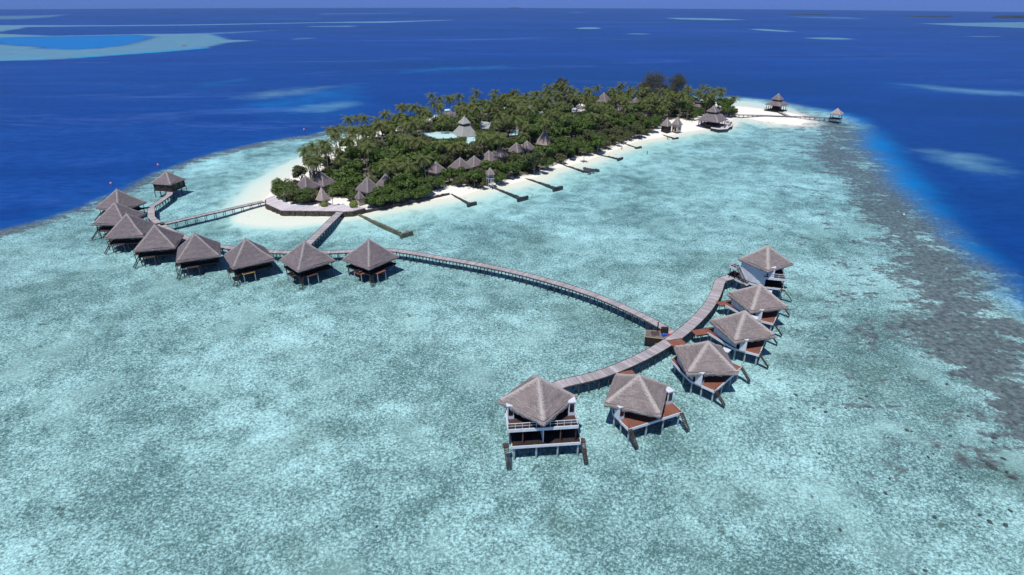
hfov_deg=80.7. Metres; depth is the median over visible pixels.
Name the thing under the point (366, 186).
thatched hut
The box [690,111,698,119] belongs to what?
broadleaf tree
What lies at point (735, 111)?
beach shrub
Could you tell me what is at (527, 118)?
broadleaf tree
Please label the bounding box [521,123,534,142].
coconut palm
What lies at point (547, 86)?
coconut palm
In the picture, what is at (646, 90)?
coconut palm
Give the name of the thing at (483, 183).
beach shrub
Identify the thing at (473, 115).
broadleaf tree
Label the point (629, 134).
beach shrub
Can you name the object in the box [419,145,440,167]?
broadleaf tree
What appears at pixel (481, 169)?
beach shrub
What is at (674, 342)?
gangway
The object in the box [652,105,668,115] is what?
broadleaf tree
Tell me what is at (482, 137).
coconut palm
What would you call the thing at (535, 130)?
broadleaf tree
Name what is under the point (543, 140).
thatched hut
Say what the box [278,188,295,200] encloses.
beach shrub
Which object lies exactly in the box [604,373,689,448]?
water villa
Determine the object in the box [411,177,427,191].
beach shrub
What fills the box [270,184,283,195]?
beach shrub
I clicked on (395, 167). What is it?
coconut palm
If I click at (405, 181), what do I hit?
broadleaf tree
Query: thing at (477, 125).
beach shrub
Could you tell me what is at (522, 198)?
groyne
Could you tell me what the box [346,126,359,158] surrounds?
coconut palm
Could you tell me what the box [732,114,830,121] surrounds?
boardwalk jetty
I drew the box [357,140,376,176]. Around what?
coconut palm
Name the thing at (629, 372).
gangway
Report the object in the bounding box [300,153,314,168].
coconut palm
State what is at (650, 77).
casuarina tree
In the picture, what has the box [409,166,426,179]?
broadleaf tree
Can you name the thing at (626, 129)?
beach shrub
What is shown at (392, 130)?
coconut palm
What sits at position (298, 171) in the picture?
broadleaf tree
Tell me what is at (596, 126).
broadleaf tree
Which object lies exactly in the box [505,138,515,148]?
broadleaf tree
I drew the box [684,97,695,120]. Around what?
coconut palm
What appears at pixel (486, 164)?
broadleaf tree
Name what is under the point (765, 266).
water villa
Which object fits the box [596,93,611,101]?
thatched hut
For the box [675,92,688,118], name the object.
coconut palm
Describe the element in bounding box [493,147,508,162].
thatched hut
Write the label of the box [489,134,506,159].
coconut palm
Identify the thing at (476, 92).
coconut palm
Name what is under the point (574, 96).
coconut palm
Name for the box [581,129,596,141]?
broadleaf tree
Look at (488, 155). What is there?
thatched hut
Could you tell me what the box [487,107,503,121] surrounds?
broadleaf tree
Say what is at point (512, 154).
beach shrub
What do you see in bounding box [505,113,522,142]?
coconut palm
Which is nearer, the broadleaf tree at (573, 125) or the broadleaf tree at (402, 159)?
the broadleaf tree at (402, 159)
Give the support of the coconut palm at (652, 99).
on the island ground
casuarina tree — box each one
[506,91,520,107]
[551,77,568,100]
[631,72,667,100]
[661,73,690,99]
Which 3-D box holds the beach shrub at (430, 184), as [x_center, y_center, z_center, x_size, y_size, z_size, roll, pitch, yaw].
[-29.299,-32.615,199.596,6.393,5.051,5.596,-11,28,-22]
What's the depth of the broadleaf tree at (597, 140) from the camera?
251.67 m
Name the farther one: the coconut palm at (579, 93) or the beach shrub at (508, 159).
the coconut palm at (579, 93)
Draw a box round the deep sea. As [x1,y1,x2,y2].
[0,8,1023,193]
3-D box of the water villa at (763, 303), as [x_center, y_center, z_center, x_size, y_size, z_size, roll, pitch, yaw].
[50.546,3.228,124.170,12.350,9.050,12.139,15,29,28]
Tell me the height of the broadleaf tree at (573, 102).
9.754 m
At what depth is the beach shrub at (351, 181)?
198.90 m
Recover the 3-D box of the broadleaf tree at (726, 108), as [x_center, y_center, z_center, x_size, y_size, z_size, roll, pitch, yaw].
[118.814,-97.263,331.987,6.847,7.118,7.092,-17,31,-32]
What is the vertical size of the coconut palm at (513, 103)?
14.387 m
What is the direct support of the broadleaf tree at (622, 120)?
on the island ground
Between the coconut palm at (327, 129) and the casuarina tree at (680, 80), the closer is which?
the coconut palm at (327, 129)
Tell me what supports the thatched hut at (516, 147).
on the island ground
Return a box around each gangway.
[619,370,635,373]
[667,338,686,351]
[691,327,715,342]
[716,300,731,314]
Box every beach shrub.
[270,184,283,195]
[271,177,292,187]
[277,184,292,198]
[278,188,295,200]
[284,182,298,189]
[285,190,302,202]
[294,186,309,201]
[294,187,312,203]
[307,187,328,201]
[320,156,331,165]
[322,169,335,176]
[327,180,341,194]
[330,169,354,183]
[333,180,352,196]
[339,167,363,177]
[339,176,358,186]
[345,193,355,199]
[351,182,360,191]
[358,175,371,181]
[364,193,377,207]
[372,189,389,204]
[372,194,390,205]
[384,178,394,185]
[384,183,399,195]
[388,191,400,203]
[395,190,409,201]
[399,186,412,198]
[409,187,424,199]
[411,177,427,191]
[414,177,429,187]
[418,182,433,189]
[420,187,430,197]
[427,175,444,189]
[451,166,466,177]
[452,176,469,185]
[473,123,479,129]
[476,167,486,173]
[478,171,487,181]
[480,147,487,155]
[480,181,487,187]
[490,169,500,176]
[494,162,506,172]
[494,171,507,183]
[504,156,514,162]
[505,150,516,157]
[517,159,530,170]
[526,161,538,170]
[532,146,542,152]
[539,157,553,169]
[555,153,566,160]
[556,145,569,154]
[580,140,591,148]
[582,145,592,155]
[601,140,611,148]
[607,134,621,144]
[609,128,623,135]
[618,135,626,140]
[624,126,635,132]
[624,132,633,140]
[636,129,646,137]
[670,109,678,114]
[695,107,703,114]
[729,108,738,115]
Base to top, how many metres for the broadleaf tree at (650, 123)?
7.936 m
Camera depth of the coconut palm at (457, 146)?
240.56 m
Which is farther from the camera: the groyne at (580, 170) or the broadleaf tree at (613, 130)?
the broadleaf tree at (613, 130)
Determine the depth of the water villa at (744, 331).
111.06 m
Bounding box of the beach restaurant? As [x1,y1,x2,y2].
[696,106,732,132]
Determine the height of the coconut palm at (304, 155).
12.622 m
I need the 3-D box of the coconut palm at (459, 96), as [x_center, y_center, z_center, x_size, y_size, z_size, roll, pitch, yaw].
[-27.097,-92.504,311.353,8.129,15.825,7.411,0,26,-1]
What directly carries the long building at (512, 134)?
on the island ground
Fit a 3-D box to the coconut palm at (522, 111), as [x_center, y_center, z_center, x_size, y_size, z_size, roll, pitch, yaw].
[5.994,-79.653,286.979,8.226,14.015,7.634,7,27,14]
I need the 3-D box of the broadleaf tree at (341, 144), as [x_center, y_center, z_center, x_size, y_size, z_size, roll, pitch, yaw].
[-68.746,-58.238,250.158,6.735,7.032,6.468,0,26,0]
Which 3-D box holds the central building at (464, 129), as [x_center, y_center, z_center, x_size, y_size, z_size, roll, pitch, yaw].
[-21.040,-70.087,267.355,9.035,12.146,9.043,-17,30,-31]
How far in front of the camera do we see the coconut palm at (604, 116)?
289.93 m
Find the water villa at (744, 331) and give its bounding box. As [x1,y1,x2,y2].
[707,310,777,367]
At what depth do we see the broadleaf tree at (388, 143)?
238.66 m
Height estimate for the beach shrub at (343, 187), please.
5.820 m
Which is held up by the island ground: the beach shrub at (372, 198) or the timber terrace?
the beach shrub at (372, 198)
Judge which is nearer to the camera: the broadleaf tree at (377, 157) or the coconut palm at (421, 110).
the broadleaf tree at (377, 157)
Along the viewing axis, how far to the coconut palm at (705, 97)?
332.91 m
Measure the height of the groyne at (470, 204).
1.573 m
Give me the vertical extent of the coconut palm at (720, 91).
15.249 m
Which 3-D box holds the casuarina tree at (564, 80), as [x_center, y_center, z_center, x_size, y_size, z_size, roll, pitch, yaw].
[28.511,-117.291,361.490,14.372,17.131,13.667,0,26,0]
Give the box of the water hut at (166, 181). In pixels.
[150,171,187,196]
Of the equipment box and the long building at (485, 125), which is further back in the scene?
the long building at (485, 125)
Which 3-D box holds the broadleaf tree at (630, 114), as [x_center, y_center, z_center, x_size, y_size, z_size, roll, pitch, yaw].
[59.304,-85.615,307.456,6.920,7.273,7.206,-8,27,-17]
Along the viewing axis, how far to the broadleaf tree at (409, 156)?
217.15 m
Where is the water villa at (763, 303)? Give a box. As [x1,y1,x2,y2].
[725,283,789,335]
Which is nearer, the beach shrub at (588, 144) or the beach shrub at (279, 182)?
the beach shrub at (279, 182)
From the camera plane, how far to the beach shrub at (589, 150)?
250.44 m
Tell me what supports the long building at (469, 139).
on the island ground
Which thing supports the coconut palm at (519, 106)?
on the island ground
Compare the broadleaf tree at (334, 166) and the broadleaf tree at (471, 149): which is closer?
the broadleaf tree at (334, 166)
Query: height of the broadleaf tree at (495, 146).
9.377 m
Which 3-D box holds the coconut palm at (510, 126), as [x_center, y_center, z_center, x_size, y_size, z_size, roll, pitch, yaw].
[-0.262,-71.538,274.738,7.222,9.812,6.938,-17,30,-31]
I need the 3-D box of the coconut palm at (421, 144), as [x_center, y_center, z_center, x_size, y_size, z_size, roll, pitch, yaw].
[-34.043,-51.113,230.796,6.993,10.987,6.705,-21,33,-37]
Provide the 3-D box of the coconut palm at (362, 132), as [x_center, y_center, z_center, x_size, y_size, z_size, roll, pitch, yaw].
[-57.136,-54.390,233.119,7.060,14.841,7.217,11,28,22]
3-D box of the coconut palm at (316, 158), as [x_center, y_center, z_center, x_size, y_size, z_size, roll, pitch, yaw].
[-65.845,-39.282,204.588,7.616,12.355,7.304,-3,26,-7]
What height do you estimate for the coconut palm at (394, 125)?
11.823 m
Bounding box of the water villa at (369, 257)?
[342,238,398,285]
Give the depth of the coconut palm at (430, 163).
213.99 m
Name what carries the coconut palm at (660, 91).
on the island ground
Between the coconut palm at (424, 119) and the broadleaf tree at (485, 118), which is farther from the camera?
the broadleaf tree at (485, 118)
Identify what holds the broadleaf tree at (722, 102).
on the island ground
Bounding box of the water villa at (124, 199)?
[94,188,146,220]
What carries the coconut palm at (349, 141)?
on the island ground
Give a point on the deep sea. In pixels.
(77, 84)
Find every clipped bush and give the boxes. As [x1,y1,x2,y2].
[319,199,327,206]
[349,199,357,207]
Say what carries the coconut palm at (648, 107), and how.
on the island ground
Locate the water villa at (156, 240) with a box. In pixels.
[133,224,185,267]
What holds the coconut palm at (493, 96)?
on the island ground
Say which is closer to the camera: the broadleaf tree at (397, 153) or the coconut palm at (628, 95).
the broadleaf tree at (397, 153)
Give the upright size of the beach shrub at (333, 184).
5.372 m
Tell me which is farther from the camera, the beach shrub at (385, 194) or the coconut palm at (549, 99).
the coconut palm at (549, 99)
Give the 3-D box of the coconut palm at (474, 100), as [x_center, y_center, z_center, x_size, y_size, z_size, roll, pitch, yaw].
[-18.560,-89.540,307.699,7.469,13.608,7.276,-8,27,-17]
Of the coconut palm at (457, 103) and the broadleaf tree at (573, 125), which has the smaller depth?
the broadleaf tree at (573, 125)
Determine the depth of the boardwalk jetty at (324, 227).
169.87 m
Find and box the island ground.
[270,104,807,208]
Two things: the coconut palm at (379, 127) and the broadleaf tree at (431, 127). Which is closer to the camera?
the coconut palm at (379, 127)
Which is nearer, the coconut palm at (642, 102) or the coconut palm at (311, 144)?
the coconut palm at (311, 144)
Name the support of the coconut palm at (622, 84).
on the island ground
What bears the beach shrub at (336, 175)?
on the island ground
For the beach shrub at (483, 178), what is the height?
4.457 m
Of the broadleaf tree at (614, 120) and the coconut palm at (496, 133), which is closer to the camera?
the coconut palm at (496, 133)
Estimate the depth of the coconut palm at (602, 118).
283.17 m
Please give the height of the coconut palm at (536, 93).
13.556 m
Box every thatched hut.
[297,175,319,189]
[312,172,335,191]
[315,187,329,205]
[355,177,378,196]
[355,191,364,204]
[376,174,389,187]
[426,162,445,176]
[447,110,456,117]
[448,157,472,171]
[467,155,481,168]
[479,150,499,161]
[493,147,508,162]
[506,142,525,154]
[521,141,534,153]
[535,130,552,146]
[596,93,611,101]
[660,118,672,132]
[672,117,682,131]
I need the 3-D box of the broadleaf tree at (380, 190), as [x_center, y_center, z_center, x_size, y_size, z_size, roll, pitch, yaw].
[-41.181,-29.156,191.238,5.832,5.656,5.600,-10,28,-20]
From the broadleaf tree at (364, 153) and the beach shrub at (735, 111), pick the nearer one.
the broadleaf tree at (364, 153)
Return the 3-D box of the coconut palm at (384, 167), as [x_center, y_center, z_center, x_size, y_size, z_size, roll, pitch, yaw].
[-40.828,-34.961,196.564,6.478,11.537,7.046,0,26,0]
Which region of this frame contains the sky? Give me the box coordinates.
[0,0,1023,11]
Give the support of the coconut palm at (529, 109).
on the island ground
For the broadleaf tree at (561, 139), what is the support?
on the island ground
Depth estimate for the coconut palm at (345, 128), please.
239.18 m
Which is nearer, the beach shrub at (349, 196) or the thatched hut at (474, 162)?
the beach shrub at (349, 196)
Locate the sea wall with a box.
[366,193,449,212]
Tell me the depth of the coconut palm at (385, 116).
264.80 m
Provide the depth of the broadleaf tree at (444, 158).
222.88 m
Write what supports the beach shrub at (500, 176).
on the island ground
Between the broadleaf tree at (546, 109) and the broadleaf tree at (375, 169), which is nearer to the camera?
the broadleaf tree at (375, 169)
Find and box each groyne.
[358,214,412,238]
[451,194,476,206]
[491,187,528,201]
[525,178,562,191]
[562,164,583,172]
[596,154,622,160]
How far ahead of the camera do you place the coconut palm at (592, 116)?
273.77 m
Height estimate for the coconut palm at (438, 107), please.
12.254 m
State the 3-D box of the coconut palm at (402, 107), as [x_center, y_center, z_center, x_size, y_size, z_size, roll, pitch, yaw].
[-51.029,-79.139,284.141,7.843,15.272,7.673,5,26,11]
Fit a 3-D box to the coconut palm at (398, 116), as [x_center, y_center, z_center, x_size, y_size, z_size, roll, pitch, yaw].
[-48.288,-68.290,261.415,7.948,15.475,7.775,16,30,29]
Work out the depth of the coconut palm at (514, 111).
282.20 m
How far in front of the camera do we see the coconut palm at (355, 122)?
259.95 m
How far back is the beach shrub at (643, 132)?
282.85 m
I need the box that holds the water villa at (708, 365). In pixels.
[671,340,750,406]
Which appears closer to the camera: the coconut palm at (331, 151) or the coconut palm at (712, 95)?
the coconut palm at (331, 151)
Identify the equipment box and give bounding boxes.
[661,327,668,333]
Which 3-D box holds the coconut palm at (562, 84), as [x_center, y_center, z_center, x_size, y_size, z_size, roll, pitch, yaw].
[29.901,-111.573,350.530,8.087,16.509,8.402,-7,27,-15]
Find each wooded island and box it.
[787,14,828,14]
[907,16,953,16]
[991,15,1023,17]
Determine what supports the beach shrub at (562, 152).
on the island ground
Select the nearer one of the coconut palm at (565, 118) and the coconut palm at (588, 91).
the coconut palm at (565, 118)
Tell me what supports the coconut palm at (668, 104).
on the island ground
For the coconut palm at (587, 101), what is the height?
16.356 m
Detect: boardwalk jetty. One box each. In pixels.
[147,191,174,223]
[158,223,674,333]
[160,201,264,228]
[306,211,342,247]
[551,275,734,395]
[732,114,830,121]
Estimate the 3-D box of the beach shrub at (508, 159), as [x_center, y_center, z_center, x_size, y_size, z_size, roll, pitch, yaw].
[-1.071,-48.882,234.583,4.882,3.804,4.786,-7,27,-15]
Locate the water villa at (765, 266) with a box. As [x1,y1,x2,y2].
[726,245,792,300]
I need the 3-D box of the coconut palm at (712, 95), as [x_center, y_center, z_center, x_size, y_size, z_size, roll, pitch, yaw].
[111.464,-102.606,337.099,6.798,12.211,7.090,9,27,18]
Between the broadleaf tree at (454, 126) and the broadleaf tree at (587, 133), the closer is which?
the broadleaf tree at (587, 133)
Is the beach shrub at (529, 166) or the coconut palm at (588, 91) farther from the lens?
the coconut palm at (588, 91)
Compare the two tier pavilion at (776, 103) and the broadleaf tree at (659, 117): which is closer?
the broadleaf tree at (659, 117)
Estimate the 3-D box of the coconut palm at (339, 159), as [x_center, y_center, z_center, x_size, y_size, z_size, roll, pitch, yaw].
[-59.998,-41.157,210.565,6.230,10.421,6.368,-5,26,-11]
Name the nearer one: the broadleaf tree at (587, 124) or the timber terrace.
the timber terrace
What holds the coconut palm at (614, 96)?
on the island ground
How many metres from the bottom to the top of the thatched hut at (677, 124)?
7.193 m
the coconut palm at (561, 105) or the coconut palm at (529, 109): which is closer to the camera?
the coconut palm at (529, 109)
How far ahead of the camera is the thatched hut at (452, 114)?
310.76 m
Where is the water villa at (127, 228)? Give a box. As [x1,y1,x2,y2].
[104,213,157,253]
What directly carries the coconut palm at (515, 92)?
on the island ground
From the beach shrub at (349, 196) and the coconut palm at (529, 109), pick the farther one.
the coconut palm at (529, 109)
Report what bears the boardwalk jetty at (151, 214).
on the seabed
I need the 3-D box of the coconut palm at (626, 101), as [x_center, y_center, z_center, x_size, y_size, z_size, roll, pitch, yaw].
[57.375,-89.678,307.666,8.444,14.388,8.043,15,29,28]
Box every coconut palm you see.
[294,147,310,174]
[296,145,313,177]
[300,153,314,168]
[301,159,321,178]
[303,141,320,173]
[305,145,327,173]
[306,153,325,175]
[315,138,333,168]
[317,143,331,168]
[319,143,334,162]
[321,125,335,147]
[325,130,342,144]
[327,126,342,149]
[327,187,337,203]
[329,146,346,167]
[330,154,345,168]
[336,125,355,132]
[337,135,358,158]
[340,115,357,126]
[343,133,359,142]
[345,128,358,159]
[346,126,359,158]
[350,113,364,138]
[354,127,371,162]
[354,138,372,158]
[356,114,371,126]
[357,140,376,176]
[360,142,379,176]
[366,128,378,138]
[369,119,387,139]
[370,116,383,139]
[370,121,386,140]
[378,111,392,120]
[378,157,401,172]
[378,161,394,181]
[384,119,394,127]
[385,126,399,137]
[385,133,402,144]
[388,164,401,173]
[389,122,403,130]
[391,111,407,134]
[395,103,409,132]
[397,123,409,134]
[397,159,419,174]
[398,135,412,153]
[399,115,416,139]
[401,119,422,135]
[405,135,425,146]
[406,102,420,132]
[408,130,423,138]
[413,154,432,177]
[414,105,429,128]
[415,118,429,135]
[415,140,430,166]
[417,115,430,130]
[418,108,431,128]
[423,154,434,170]
[424,92,436,117]
[427,100,441,121]
[430,139,449,150]
[434,95,445,111]
[434,105,445,118]
[436,116,448,133]
[441,95,454,117]
[444,141,462,156]
[452,92,465,100]
[452,101,464,117]
[453,105,466,112]
[454,112,465,118]
[454,141,468,156]
[457,106,467,116]
[459,108,471,116]
[459,115,475,126]
[464,102,479,123]
[469,98,481,121]
[470,88,482,97]
[470,105,484,126]
[473,131,490,150]
[476,134,492,152]
[477,107,485,115]
[484,103,497,120]
[485,137,494,151]
[487,93,501,103]
[488,131,507,150]
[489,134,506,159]
[490,89,500,98]
[490,111,506,132]
[490,119,500,132]
[494,97,506,119]
[499,93,511,101]
[501,115,511,130]
[503,122,515,130]
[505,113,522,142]
[506,99,520,113]
[508,108,520,128]
[510,88,519,95]
[515,102,527,115]
[515,120,527,144]
[515,131,529,153]
[517,105,533,132]
[520,106,536,123]
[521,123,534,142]
[527,98,542,106]
[528,96,539,102]
[532,90,542,96]
[535,118,550,135]
[541,84,553,90]
[542,89,555,101]
[542,96,555,105]
[543,111,557,122]
[548,107,563,117]
[552,92,563,100]
[555,101,567,108]
[557,81,569,92]
[558,114,572,136]
[562,85,576,103]
[567,93,580,112]
[574,90,585,106]
[579,95,593,110]
[583,87,594,96]
[584,113,599,121]
[589,96,598,102]
[589,103,602,115]
[589,103,605,123]
[593,84,603,93]
[597,113,609,130]
[598,112,609,129]
[609,93,618,99]
[615,96,627,110]
[617,82,626,90]
[618,105,632,114]
[619,97,632,105]
[622,92,633,98]
[630,90,642,97]
[637,99,650,113]
[639,87,651,98]
[643,103,655,116]
[645,92,659,113]
[646,95,659,115]
[655,87,666,95]
[656,105,665,112]
[657,96,669,104]
[662,101,673,117]
[664,93,675,117]
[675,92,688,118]
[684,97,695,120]
[693,89,702,99]
[699,92,710,114]
[701,86,713,94]
[707,92,717,112]
[714,86,726,108]
[727,95,739,106]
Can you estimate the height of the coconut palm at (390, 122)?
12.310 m
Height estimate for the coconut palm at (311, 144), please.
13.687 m
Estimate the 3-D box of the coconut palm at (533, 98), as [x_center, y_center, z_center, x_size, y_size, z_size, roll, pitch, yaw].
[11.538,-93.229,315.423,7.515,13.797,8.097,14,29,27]
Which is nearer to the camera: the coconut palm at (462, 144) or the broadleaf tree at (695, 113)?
the coconut palm at (462, 144)
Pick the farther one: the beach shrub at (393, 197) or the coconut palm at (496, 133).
the coconut palm at (496, 133)
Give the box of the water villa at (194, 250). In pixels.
[175,232,223,279]
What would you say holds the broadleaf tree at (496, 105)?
on the island ground
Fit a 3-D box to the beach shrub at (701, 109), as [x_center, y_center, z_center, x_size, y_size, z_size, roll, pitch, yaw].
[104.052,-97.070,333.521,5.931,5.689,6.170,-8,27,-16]
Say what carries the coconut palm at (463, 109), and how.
on the island ground
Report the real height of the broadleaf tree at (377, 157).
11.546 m
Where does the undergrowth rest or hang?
on the island ground
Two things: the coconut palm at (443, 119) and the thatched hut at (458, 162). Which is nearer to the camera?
the thatched hut at (458, 162)
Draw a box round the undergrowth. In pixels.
[287,106,730,202]
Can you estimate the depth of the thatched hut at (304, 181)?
196.85 m
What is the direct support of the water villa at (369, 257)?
on the seabed
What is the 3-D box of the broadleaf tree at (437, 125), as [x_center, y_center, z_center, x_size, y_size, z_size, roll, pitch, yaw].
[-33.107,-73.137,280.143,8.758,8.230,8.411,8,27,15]
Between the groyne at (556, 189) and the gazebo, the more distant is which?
the gazebo
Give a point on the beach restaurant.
(713, 116)
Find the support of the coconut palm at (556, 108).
on the island ground
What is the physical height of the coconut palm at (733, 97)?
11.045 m
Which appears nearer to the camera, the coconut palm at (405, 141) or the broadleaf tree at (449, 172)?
the broadleaf tree at (449, 172)
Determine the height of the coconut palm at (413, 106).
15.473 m
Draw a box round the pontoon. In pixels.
[644,330,667,345]
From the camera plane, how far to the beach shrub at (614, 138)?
267.32 m
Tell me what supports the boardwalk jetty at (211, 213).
on the seabed
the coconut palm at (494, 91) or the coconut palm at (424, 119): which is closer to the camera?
the coconut palm at (424, 119)
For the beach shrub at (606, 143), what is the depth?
261.42 m
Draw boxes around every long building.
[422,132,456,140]
[466,136,474,143]
[480,121,492,130]
[509,129,518,137]
[572,108,584,114]
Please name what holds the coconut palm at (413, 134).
on the island ground
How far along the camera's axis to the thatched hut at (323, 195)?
187.76 m
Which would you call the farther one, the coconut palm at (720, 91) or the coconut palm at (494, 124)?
the coconut palm at (720, 91)
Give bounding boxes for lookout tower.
[485,168,494,188]
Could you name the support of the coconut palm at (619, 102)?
on the island ground
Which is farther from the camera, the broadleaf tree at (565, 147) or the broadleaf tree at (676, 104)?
the broadleaf tree at (676, 104)
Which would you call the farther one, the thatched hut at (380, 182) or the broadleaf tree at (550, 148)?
the broadleaf tree at (550, 148)
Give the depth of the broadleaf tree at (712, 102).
340.23 m
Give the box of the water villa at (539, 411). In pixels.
[498,375,587,468]
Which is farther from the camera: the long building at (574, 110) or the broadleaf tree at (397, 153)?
the long building at (574, 110)
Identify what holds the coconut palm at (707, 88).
on the island ground
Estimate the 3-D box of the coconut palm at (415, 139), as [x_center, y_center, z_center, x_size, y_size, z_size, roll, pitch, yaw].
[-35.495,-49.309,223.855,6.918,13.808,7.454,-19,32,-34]
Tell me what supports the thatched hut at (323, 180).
on the island ground
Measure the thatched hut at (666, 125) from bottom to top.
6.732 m
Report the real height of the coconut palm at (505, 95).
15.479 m
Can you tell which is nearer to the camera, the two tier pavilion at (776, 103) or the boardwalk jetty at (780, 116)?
the boardwalk jetty at (780, 116)
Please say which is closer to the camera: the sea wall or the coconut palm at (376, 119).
the sea wall
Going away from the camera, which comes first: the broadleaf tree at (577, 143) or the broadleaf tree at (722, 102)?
the broadleaf tree at (577, 143)
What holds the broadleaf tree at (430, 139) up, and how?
on the island ground
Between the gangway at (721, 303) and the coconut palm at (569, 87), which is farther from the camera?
the coconut palm at (569, 87)
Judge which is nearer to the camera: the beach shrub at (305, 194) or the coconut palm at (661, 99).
the beach shrub at (305, 194)
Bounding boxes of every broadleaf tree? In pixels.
[292,165,307,179]
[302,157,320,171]
[330,157,350,169]
[338,139,353,147]
[339,147,362,159]
[341,158,363,171]
[356,142,380,165]
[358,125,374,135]
[367,150,393,165]
[369,146,389,157]
[369,163,389,177]
[370,139,386,147]
[372,186,391,203]
[386,136,403,147]
[389,149,403,172]
[390,142,408,154]
[390,172,415,187]
[394,157,405,171]
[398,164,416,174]
[400,150,427,165]
[408,140,425,151]
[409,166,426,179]
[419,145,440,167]
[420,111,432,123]
[421,137,436,145]
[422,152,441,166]
[424,124,435,131]
[433,121,447,131]
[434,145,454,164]
[440,154,453,168]
[441,167,457,181]
[445,118,460,130]
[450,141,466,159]
[454,136,466,141]
[460,144,482,158]
[465,169,482,187]
[469,113,477,121]
[469,141,480,153]
[477,114,495,122]
[480,160,498,169]
[486,138,506,150]
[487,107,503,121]
[492,97,504,107]
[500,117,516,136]
[501,162,517,178]
[502,107,510,115]
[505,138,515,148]
[518,136,531,143]
[521,115,541,123]
[522,151,546,174]
[523,108,538,116]
[523,124,542,143]
[537,117,557,125]
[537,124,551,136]
[542,104,558,112]
[542,144,558,156]
[549,124,571,136]
[550,103,570,112]
[550,136,558,143]
[551,108,564,118]
[555,136,569,144]
[557,142,576,158]
[558,118,582,137]
[562,101,572,112]
[570,96,585,105]
[570,140,585,154]
[573,115,587,120]
[573,119,595,135]
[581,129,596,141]
[586,102,601,114]
[590,134,605,153]
[591,123,599,130]
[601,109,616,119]
[603,120,612,128]
[604,127,619,134]
[607,117,618,124]
[612,111,626,125]
[618,115,635,125]
[623,108,634,112]
[625,112,635,119]
[627,123,642,138]
[630,103,644,112]
[633,112,644,119]
[643,118,659,128]
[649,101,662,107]
[650,114,662,127]
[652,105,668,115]
[665,100,680,116]
[679,101,695,117]
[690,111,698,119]
[700,99,716,112]
[717,97,734,114]
[722,105,735,116]
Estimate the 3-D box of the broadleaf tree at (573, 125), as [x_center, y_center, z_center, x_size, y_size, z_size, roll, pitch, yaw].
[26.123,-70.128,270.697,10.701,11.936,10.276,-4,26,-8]
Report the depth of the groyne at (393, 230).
173.32 m
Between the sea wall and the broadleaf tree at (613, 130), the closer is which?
the sea wall
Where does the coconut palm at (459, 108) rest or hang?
on the island ground
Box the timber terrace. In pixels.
[265,196,365,216]
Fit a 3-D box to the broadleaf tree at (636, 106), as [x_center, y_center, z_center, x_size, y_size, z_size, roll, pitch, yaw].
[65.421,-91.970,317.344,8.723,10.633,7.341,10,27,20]
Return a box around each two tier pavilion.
[694,99,702,108]
[765,93,788,111]
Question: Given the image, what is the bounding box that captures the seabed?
[0,89,1023,574]
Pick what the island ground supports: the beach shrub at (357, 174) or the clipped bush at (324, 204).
the beach shrub at (357, 174)
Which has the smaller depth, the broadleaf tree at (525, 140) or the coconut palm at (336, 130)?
the coconut palm at (336, 130)
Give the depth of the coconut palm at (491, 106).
285.78 m
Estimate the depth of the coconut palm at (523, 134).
239.43 m
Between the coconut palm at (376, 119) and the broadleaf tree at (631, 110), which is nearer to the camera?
the coconut palm at (376, 119)
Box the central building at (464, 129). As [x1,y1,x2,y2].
[452,116,476,140]
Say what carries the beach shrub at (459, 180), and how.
on the island ground
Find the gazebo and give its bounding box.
[829,108,843,123]
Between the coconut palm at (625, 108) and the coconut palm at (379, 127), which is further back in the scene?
the coconut palm at (625, 108)
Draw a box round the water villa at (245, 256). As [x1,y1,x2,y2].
[224,237,274,285]
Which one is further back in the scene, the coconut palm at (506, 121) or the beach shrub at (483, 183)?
the coconut palm at (506, 121)
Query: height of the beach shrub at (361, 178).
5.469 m
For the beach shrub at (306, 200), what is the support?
on the island ground
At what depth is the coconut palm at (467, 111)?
294.90 m
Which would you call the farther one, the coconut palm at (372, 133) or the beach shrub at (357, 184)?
the coconut palm at (372, 133)
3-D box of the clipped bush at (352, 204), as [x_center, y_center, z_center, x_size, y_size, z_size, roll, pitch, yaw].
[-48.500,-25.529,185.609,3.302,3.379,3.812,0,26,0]
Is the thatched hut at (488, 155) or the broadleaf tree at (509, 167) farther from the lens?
the thatched hut at (488, 155)
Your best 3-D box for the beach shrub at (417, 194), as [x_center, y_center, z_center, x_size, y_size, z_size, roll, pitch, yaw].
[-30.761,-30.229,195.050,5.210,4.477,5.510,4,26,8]
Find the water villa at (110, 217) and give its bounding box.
[91,201,147,239]
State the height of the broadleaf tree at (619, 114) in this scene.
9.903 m
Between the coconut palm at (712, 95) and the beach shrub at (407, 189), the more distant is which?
the coconut palm at (712, 95)
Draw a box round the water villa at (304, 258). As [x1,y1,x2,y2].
[279,240,335,288]
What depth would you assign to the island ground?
250.71 m
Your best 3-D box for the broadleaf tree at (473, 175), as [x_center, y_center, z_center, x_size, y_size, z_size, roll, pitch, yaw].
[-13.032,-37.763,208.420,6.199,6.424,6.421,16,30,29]
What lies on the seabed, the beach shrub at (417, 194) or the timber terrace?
the timber terrace
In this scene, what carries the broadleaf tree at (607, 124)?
on the island ground
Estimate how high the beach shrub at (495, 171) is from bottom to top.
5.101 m
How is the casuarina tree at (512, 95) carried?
on the island ground

